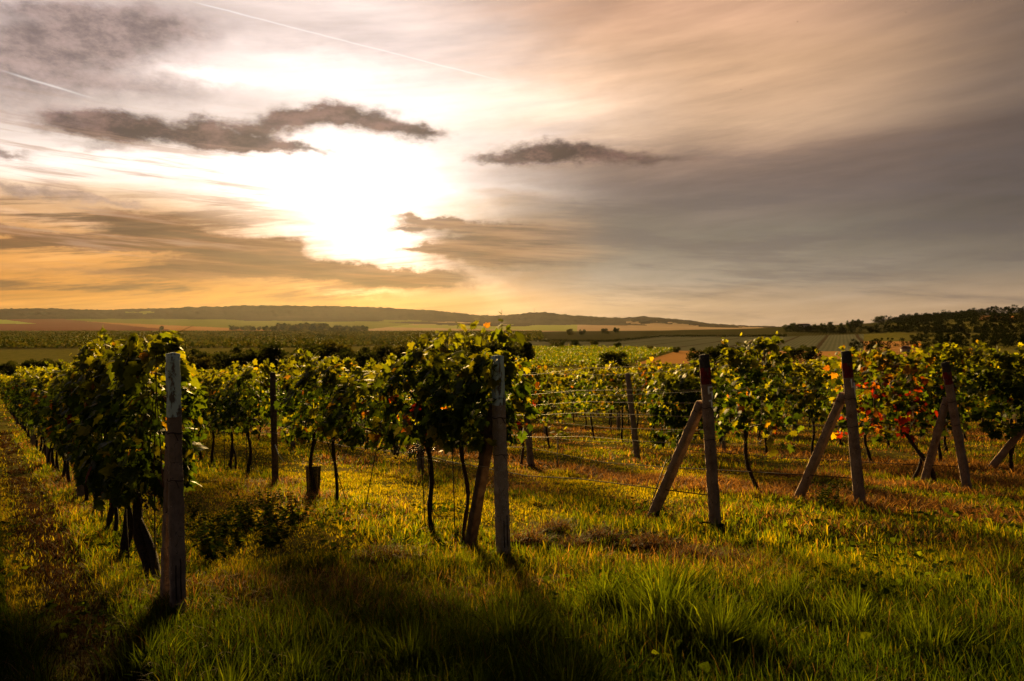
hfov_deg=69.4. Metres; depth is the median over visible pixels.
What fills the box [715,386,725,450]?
row post
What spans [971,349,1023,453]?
grape vine
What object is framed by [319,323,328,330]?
tree
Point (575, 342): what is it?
bush
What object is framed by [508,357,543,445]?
grape vine
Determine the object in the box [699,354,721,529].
vineyard post
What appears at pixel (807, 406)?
grape vine
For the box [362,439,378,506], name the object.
vine stake
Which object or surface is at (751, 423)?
trellis wire
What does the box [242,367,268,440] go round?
grape vine
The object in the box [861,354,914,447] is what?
grape vine
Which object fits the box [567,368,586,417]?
grape vine
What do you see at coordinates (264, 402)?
grape vine
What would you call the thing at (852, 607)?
grass tuft
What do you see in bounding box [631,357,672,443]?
grape vine
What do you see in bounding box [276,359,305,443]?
grape vine
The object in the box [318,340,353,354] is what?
bush
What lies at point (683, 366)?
grape vine
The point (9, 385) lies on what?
grape vine
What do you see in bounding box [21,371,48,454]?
grape vine
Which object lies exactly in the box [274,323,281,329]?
tree
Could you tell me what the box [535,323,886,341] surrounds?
dark green field
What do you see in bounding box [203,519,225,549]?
weed
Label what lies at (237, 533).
weed
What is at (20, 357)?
ground
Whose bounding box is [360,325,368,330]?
tree
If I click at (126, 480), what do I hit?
grape vine
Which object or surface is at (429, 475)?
vine stake
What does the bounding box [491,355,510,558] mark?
vineyard post
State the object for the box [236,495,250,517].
weed
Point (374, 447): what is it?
trellis wire
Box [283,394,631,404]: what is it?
trellis wire
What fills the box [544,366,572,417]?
grape vine
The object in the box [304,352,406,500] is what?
grape vine
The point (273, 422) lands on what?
row post
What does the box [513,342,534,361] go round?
bush
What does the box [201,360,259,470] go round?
grape vine
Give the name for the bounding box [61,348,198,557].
grape vine
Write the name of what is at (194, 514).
weed
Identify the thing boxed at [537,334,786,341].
hedge foliage
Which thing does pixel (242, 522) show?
weed
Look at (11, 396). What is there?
grape vine
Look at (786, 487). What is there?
dry grass
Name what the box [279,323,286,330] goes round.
tree
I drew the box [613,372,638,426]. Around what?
grape vine
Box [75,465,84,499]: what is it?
row post
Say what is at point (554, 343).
bush
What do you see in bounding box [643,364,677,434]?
grape vine
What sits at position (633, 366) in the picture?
trellis wire
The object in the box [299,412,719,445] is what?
trellis wire
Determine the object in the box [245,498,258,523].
weed
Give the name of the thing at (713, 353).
bush
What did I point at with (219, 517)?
weed
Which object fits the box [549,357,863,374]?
trellis wire
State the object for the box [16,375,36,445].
grape vine
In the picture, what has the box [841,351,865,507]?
vineyard post
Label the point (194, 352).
bush
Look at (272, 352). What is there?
bush
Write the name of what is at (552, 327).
meadow
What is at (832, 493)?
weed
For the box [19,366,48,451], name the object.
grape vine
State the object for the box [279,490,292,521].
weed
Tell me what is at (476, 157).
sky
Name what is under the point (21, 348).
vineyard field
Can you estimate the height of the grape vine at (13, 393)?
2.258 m
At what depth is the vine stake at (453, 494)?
7.19 m
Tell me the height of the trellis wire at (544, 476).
2.542 m
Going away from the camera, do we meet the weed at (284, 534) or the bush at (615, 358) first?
the weed at (284, 534)
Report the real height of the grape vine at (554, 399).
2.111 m
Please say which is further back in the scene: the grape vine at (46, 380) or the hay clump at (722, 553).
the grape vine at (46, 380)
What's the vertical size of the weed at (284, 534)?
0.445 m
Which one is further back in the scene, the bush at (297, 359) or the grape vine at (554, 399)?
the bush at (297, 359)
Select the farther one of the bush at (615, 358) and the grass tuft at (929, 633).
the bush at (615, 358)
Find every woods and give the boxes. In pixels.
[785,320,1023,351]
[884,304,1023,324]
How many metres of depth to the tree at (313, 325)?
1532.58 m
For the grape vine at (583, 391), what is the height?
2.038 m
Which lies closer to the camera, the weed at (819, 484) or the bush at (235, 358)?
the weed at (819, 484)
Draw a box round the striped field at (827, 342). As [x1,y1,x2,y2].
[529,334,863,351]
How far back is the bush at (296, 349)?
149.25 m
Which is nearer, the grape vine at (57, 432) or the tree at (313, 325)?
the grape vine at (57, 432)
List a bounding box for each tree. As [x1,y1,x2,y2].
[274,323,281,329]
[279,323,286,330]
[302,324,310,330]
[310,323,321,330]
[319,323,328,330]
[333,325,341,330]
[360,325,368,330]
[872,315,885,324]
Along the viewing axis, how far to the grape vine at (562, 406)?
17.44 m
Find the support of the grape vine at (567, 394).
on the ground at (20, 357)
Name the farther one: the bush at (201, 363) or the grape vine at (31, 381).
the bush at (201, 363)
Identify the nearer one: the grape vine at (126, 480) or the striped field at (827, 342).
the grape vine at (126, 480)
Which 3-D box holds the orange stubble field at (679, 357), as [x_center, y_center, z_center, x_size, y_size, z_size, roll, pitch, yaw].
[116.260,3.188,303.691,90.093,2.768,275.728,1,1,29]
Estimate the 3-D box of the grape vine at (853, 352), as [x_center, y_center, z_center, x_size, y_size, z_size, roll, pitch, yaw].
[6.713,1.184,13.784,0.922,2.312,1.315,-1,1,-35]
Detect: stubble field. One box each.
[87,321,270,330]
[357,321,762,331]
[635,341,920,363]
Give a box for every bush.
[0,360,20,375]
[19,358,56,371]
[53,361,64,369]
[176,348,204,371]
[185,355,215,374]
[192,351,223,368]
[204,351,250,372]
[228,345,266,372]
[238,341,288,373]
[277,345,308,364]
[281,353,324,373]
[293,344,338,374]
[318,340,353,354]
[327,347,352,366]
[337,350,385,372]
[360,345,393,373]
[371,344,407,371]
[383,353,420,367]
[405,339,429,359]
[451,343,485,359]
[463,340,511,358]
[491,341,524,365]
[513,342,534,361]
[548,340,559,347]
[566,329,574,334]
[570,339,581,346]
[579,329,585,334]
[590,340,598,345]
[597,351,631,369]
[601,328,609,333]
[673,347,680,352]
[686,347,710,361]
[703,343,728,364]
[785,347,806,361]
[800,345,822,360]
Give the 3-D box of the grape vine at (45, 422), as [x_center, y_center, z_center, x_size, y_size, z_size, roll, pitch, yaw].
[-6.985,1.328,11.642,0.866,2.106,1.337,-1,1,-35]
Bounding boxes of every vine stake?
[124,507,129,566]
[154,472,155,566]
[224,431,224,466]
[321,425,345,500]
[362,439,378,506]
[420,446,425,528]
[426,447,433,522]
[452,448,455,539]
[650,459,666,505]
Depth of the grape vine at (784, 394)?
15.53 m
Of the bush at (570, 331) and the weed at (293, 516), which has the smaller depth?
the weed at (293, 516)
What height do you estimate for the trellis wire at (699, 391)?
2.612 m
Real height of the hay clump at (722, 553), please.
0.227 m
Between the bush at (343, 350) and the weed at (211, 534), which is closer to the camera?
the weed at (211, 534)
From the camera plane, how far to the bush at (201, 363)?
142.01 m
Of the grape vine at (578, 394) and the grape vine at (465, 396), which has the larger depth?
the grape vine at (578, 394)
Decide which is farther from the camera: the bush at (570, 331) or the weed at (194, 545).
the bush at (570, 331)
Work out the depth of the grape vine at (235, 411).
12.48 m
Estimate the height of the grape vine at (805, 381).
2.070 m
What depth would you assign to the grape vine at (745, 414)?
9.58 m
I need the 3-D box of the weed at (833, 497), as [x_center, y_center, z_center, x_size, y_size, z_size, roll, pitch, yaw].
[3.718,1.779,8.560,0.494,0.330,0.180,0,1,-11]
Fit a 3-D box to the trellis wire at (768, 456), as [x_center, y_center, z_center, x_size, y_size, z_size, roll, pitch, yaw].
[-5.380,2.719,26.364,0.012,2.595,39.901,-1,1,-35]
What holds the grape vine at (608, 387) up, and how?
on the ground at (20, 357)
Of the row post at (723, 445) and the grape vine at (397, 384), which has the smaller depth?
the grape vine at (397, 384)
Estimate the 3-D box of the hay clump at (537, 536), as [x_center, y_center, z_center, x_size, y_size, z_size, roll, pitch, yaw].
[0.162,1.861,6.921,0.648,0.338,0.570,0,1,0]
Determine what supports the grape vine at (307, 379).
on the ground at (20, 357)
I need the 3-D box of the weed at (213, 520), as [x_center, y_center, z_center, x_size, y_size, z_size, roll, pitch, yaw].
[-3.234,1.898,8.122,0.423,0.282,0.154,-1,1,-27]
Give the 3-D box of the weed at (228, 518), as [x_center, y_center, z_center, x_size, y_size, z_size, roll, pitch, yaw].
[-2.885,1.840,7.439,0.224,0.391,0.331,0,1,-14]
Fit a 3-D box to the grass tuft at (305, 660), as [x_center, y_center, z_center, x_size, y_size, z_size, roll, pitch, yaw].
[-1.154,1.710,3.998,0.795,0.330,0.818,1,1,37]
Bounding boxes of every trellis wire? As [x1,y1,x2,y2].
[204,425,492,467]
[249,430,707,495]
[262,419,851,477]
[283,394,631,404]
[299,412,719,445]
[302,389,593,394]
[366,418,957,466]
[534,362,714,374]
[534,386,843,395]
[543,413,712,417]
[543,420,847,431]
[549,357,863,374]
[564,415,951,428]
[612,386,944,390]
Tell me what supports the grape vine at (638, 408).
on the ground at (20, 357)
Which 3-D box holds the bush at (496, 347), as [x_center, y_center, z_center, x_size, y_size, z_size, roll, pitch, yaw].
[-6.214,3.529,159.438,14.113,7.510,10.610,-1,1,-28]
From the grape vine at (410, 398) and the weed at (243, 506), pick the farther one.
the grape vine at (410, 398)
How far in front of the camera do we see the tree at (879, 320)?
857.32 m
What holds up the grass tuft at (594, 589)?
on the ground at (20, 357)
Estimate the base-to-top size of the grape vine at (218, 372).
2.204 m
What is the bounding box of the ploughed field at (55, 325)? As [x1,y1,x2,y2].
[0,319,169,330]
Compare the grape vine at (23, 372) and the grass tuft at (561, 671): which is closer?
the grass tuft at (561, 671)
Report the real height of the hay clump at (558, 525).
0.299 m
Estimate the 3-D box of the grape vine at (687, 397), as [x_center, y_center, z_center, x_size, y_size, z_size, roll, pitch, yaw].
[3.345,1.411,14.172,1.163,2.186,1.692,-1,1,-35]
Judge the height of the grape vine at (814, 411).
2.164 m
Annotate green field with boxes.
[0,320,35,323]
[66,311,427,330]
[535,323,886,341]
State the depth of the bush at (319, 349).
148.07 m
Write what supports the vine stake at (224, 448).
on the ground at (20, 357)
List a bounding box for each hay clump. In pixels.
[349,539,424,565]
[510,521,556,547]
[520,514,582,536]
[547,530,598,553]
[572,520,631,543]
[616,525,693,553]
[660,539,716,563]
[695,543,756,563]
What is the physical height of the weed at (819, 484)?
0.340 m
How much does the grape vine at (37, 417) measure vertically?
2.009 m
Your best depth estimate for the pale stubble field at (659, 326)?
3137.07 m
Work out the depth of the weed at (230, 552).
6.67 m
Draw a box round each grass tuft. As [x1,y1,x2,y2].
[75,618,221,680]
[165,643,308,680]
[217,625,374,680]
[324,608,468,680]
[459,586,580,654]
[472,630,646,680]
[517,546,667,614]
[558,545,788,660]
[649,572,843,658]
[775,576,947,633]
[853,591,1020,670]
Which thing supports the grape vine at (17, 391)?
on the ground at (20, 357)
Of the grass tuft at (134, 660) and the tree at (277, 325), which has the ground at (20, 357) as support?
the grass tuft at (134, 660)
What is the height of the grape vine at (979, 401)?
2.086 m
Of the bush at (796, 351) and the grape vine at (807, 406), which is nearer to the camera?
the grape vine at (807, 406)
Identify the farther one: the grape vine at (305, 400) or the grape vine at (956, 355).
the grape vine at (305, 400)
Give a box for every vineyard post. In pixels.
[165,352,185,616]
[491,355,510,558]
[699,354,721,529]
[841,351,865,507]
[941,362,971,490]
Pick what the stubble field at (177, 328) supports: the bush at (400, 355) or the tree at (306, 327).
the tree at (306, 327)
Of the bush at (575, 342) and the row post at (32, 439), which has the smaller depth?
the row post at (32, 439)
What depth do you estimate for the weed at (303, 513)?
8.26 m
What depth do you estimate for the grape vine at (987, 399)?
16.40 m
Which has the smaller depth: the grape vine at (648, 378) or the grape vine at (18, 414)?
the grape vine at (648, 378)
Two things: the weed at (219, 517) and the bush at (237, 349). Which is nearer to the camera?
the weed at (219, 517)
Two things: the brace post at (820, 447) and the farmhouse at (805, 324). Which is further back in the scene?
the farmhouse at (805, 324)
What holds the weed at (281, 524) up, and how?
on the ground at (20, 357)
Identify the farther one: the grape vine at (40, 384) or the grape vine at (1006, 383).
the grape vine at (40, 384)
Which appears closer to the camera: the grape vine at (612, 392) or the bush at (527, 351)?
the grape vine at (612, 392)
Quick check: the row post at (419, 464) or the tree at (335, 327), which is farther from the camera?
the tree at (335, 327)
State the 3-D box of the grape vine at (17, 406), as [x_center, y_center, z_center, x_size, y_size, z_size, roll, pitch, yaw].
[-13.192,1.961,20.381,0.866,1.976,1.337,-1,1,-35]
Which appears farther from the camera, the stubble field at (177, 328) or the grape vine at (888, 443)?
the stubble field at (177, 328)
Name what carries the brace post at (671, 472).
on the ground at (20, 357)
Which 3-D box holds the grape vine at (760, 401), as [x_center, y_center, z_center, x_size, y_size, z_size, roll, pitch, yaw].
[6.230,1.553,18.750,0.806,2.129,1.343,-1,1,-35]
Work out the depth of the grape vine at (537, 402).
13.68 m
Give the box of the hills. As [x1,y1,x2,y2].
[0,305,778,327]
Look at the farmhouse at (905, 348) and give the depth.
261.21 m
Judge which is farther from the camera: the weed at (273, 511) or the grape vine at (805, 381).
the grape vine at (805, 381)
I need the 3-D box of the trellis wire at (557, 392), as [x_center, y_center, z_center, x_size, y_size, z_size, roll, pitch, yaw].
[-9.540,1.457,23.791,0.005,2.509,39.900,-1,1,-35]
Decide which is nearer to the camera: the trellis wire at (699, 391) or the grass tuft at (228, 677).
the grass tuft at (228, 677)
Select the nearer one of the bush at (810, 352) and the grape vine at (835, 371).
the grape vine at (835, 371)
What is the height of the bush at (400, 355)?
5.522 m
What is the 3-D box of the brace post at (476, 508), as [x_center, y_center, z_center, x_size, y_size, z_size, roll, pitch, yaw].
[-0.291,1.324,6.806,0.099,1.529,0.583,-1,1,-33]
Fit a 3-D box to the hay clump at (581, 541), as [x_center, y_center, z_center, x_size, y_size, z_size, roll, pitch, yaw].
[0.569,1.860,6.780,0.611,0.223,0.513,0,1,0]
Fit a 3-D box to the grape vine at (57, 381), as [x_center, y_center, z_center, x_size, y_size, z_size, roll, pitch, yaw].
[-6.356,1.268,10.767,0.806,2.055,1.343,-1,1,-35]
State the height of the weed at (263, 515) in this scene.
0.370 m
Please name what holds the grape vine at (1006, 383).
on the ground at (20, 357)
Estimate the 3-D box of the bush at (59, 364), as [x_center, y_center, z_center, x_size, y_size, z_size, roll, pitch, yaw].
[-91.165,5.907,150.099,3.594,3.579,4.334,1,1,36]
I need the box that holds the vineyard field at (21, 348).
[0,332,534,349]
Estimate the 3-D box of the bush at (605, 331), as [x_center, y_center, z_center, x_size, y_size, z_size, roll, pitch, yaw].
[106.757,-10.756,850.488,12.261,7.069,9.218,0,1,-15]
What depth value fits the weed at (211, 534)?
7.38 m
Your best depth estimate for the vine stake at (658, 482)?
8.63 m
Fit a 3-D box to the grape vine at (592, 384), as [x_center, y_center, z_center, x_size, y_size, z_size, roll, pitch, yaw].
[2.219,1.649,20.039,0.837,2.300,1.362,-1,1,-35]
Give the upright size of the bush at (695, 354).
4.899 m
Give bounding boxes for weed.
[184,504,233,540]
[185,523,207,555]
[186,494,201,517]
[192,517,218,562]
[197,499,236,526]
[197,535,235,557]
[199,515,223,558]
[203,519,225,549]
[215,503,236,538]
[215,507,224,529]
[219,508,242,543]
[227,498,246,528]
[230,492,245,518]
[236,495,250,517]
[243,504,255,526]
[244,496,256,515]
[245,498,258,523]
[253,505,288,547]
[255,491,275,516]
[255,509,281,538]
[256,485,278,518]
[258,488,280,523]
[263,500,298,545]
[274,494,313,521]
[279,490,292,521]
[286,491,298,525]
[812,479,848,507]
[815,477,841,500]
[816,481,833,507]
[828,479,836,495]
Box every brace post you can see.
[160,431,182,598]
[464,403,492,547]
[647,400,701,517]
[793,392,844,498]
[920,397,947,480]
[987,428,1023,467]
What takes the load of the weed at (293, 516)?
on the ground at (20, 357)
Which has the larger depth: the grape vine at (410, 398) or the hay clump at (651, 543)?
the grape vine at (410, 398)
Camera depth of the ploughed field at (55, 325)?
2442.54 m
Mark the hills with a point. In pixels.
(298, 313)
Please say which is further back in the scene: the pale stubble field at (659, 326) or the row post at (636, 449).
the pale stubble field at (659, 326)
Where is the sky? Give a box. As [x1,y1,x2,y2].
[0,0,1023,326]
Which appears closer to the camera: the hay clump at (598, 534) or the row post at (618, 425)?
the hay clump at (598, 534)
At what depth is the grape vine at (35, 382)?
14.99 m
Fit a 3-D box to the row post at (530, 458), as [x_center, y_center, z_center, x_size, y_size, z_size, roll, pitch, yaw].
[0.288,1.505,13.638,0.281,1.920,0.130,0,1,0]
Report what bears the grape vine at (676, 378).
on the ground at (20, 357)
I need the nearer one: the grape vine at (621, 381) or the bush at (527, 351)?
the grape vine at (621, 381)
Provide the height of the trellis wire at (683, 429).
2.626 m
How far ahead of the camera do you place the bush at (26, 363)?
139.97 m
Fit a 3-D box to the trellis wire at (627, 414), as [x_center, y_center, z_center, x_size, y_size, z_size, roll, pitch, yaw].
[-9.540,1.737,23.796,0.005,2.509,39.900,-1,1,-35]
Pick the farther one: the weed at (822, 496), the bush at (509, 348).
the bush at (509, 348)
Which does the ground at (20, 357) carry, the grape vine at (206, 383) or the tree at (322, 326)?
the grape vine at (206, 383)
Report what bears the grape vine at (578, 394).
on the ground at (20, 357)
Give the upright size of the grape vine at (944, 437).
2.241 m
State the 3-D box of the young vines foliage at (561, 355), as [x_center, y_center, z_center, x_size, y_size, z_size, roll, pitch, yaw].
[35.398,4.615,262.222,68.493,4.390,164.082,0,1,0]
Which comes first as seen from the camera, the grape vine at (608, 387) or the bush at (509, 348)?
the grape vine at (608, 387)
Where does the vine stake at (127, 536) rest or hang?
on the ground at (20, 357)
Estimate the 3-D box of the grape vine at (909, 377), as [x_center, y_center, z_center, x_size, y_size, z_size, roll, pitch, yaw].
[5.566,1.087,11.110,0.922,2.082,1.580,-1,1,-35]
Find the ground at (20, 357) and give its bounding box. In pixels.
[0,313,1023,680]
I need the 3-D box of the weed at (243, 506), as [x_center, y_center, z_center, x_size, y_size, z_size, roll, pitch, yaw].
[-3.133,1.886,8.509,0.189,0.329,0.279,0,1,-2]
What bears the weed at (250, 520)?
on the ground at (20, 357)
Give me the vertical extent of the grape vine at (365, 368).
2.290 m
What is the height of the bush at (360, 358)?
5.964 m
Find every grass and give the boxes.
[0,401,1023,680]
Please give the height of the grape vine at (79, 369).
2.294 m
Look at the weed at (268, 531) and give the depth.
7.36 m
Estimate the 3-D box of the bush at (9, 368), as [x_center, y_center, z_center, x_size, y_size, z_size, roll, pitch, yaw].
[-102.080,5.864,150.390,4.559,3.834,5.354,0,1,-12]
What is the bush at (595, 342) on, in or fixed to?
on the ground at (20, 357)
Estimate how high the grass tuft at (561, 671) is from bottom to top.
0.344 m
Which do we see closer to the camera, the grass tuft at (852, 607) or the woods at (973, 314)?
the grass tuft at (852, 607)
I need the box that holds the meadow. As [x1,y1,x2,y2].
[390,324,576,330]
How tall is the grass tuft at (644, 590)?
0.510 m
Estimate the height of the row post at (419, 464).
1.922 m
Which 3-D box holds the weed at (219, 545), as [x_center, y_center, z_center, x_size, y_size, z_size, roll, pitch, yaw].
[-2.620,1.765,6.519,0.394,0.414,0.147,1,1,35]
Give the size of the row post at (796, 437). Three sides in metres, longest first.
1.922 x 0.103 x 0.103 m
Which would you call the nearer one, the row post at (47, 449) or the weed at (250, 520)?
the weed at (250, 520)
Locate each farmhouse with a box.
[798,323,810,326]
[900,346,910,351]
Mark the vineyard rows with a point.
(4, 380)
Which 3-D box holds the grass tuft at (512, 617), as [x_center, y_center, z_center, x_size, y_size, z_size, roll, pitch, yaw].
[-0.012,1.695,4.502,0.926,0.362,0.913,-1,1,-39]
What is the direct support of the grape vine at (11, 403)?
on the ground at (20, 357)
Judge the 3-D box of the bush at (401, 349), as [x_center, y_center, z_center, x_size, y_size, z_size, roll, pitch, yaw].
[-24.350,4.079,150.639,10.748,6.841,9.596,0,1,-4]
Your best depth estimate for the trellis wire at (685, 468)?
10.43 m
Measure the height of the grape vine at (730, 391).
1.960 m
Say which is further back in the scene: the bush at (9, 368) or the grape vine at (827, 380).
the bush at (9, 368)
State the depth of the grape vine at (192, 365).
16.58 m
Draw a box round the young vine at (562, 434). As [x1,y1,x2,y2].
[548,419,570,459]
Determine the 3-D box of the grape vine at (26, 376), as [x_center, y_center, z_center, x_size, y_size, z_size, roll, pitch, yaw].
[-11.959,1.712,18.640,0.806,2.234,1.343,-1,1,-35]
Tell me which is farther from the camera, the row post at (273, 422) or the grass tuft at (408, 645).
the row post at (273, 422)
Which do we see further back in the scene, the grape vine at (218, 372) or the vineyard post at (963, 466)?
the grape vine at (218, 372)
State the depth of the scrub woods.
462.28 m
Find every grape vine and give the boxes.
[6,374,20,425]
[9,366,26,409]
[10,369,24,431]
[11,366,29,436]
[11,368,29,432]
[12,378,30,438]
[13,368,36,440]
[15,395,24,424]
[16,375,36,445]
[19,364,45,448]
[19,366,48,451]
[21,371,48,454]
[22,366,52,458]
[27,368,53,465]
[28,361,58,470]
[31,369,59,472]
[32,376,65,478]
[39,346,114,513]
[39,359,70,484]
[40,361,74,466]
[45,365,103,500]
[59,326,153,532]
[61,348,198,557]
[91,325,208,582]
[182,375,214,460]
[185,364,201,423]
[191,369,231,463]
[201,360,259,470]
[210,367,225,433]
[219,358,284,472]
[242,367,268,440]
[254,372,284,413]
[273,348,347,493]
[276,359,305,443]
[295,370,319,422]
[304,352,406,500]
[353,360,379,441]
[367,332,474,533]
[385,364,417,447]
[404,369,451,448]
[405,312,540,544]
[506,356,552,464]
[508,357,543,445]
[531,367,574,448]
[531,375,561,425]
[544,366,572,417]
[559,370,585,421]
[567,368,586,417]
[568,364,602,428]
[571,360,616,439]
[573,379,600,415]
[594,371,626,429]
[596,361,643,438]
[600,366,620,424]
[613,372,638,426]
[615,369,651,427]
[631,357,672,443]
[641,358,736,461]
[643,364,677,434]
[662,365,701,415]
[674,361,690,373]
[711,331,803,490]
[712,369,738,437]
[734,365,784,436]
[738,362,795,453]
[774,374,818,424]
[779,354,841,454]
[798,362,822,427]
[809,358,841,411]
[814,347,865,444]
[822,344,942,482]
[834,343,906,461]
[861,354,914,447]
[901,340,983,461]
[917,345,990,450]
[941,367,987,439]
[964,340,1023,471]
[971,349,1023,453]
[982,363,1021,440]
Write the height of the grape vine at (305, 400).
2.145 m
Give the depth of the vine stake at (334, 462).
9.32 m
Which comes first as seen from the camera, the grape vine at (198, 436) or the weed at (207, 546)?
the weed at (207, 546)
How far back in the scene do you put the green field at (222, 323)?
3359.35 m
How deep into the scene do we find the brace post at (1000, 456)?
11.95 m
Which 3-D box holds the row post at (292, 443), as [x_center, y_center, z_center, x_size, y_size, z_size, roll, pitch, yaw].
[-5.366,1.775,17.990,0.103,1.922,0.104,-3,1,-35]
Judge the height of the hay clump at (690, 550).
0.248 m
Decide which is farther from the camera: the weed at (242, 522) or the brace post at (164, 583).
the weed at (242, 522)
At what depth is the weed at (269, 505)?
8.30 m
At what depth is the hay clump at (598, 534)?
7.02 m
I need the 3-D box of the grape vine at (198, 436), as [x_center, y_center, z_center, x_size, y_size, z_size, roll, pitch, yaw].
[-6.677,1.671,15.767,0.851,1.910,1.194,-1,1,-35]
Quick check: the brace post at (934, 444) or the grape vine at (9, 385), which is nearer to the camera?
the brace post at (934, 444)
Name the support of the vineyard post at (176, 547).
on the ground at (20, 357)
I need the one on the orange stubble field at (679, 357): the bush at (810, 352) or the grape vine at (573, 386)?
the bush at (810, 352)
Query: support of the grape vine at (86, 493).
on the ground at (20, 357)
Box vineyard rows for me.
[0,371,790,416]
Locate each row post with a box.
[30,429,35,444]
[46,438,51,463]
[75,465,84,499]
[270,372,278,482]
[289,374,294,446]
[417,440,423,471]
[521,370,533,466]
[616,378,620,430]
[625,373,640,457]
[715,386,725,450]
[789,376,798,441]
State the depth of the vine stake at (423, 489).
7.67 m
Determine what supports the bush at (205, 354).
on the ground at (20, 357)
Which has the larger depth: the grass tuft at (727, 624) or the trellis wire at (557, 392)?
the trellis wire at (557, 392)
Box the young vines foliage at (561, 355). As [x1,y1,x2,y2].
[530,344,672,365]
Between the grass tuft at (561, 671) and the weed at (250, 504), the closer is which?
the grass tuft at (561, 671)
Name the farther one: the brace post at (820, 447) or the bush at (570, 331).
the bush at (570, 331)
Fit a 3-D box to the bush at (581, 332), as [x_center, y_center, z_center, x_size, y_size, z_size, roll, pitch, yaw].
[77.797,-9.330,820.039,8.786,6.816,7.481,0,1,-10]
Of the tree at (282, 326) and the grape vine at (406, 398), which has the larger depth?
the tree at (282, 326)
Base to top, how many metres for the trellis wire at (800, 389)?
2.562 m
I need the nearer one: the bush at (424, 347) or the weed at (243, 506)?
the weed at (243, 506)
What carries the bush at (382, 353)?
on the ground at (20, 357)
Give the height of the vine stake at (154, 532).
0.950 m

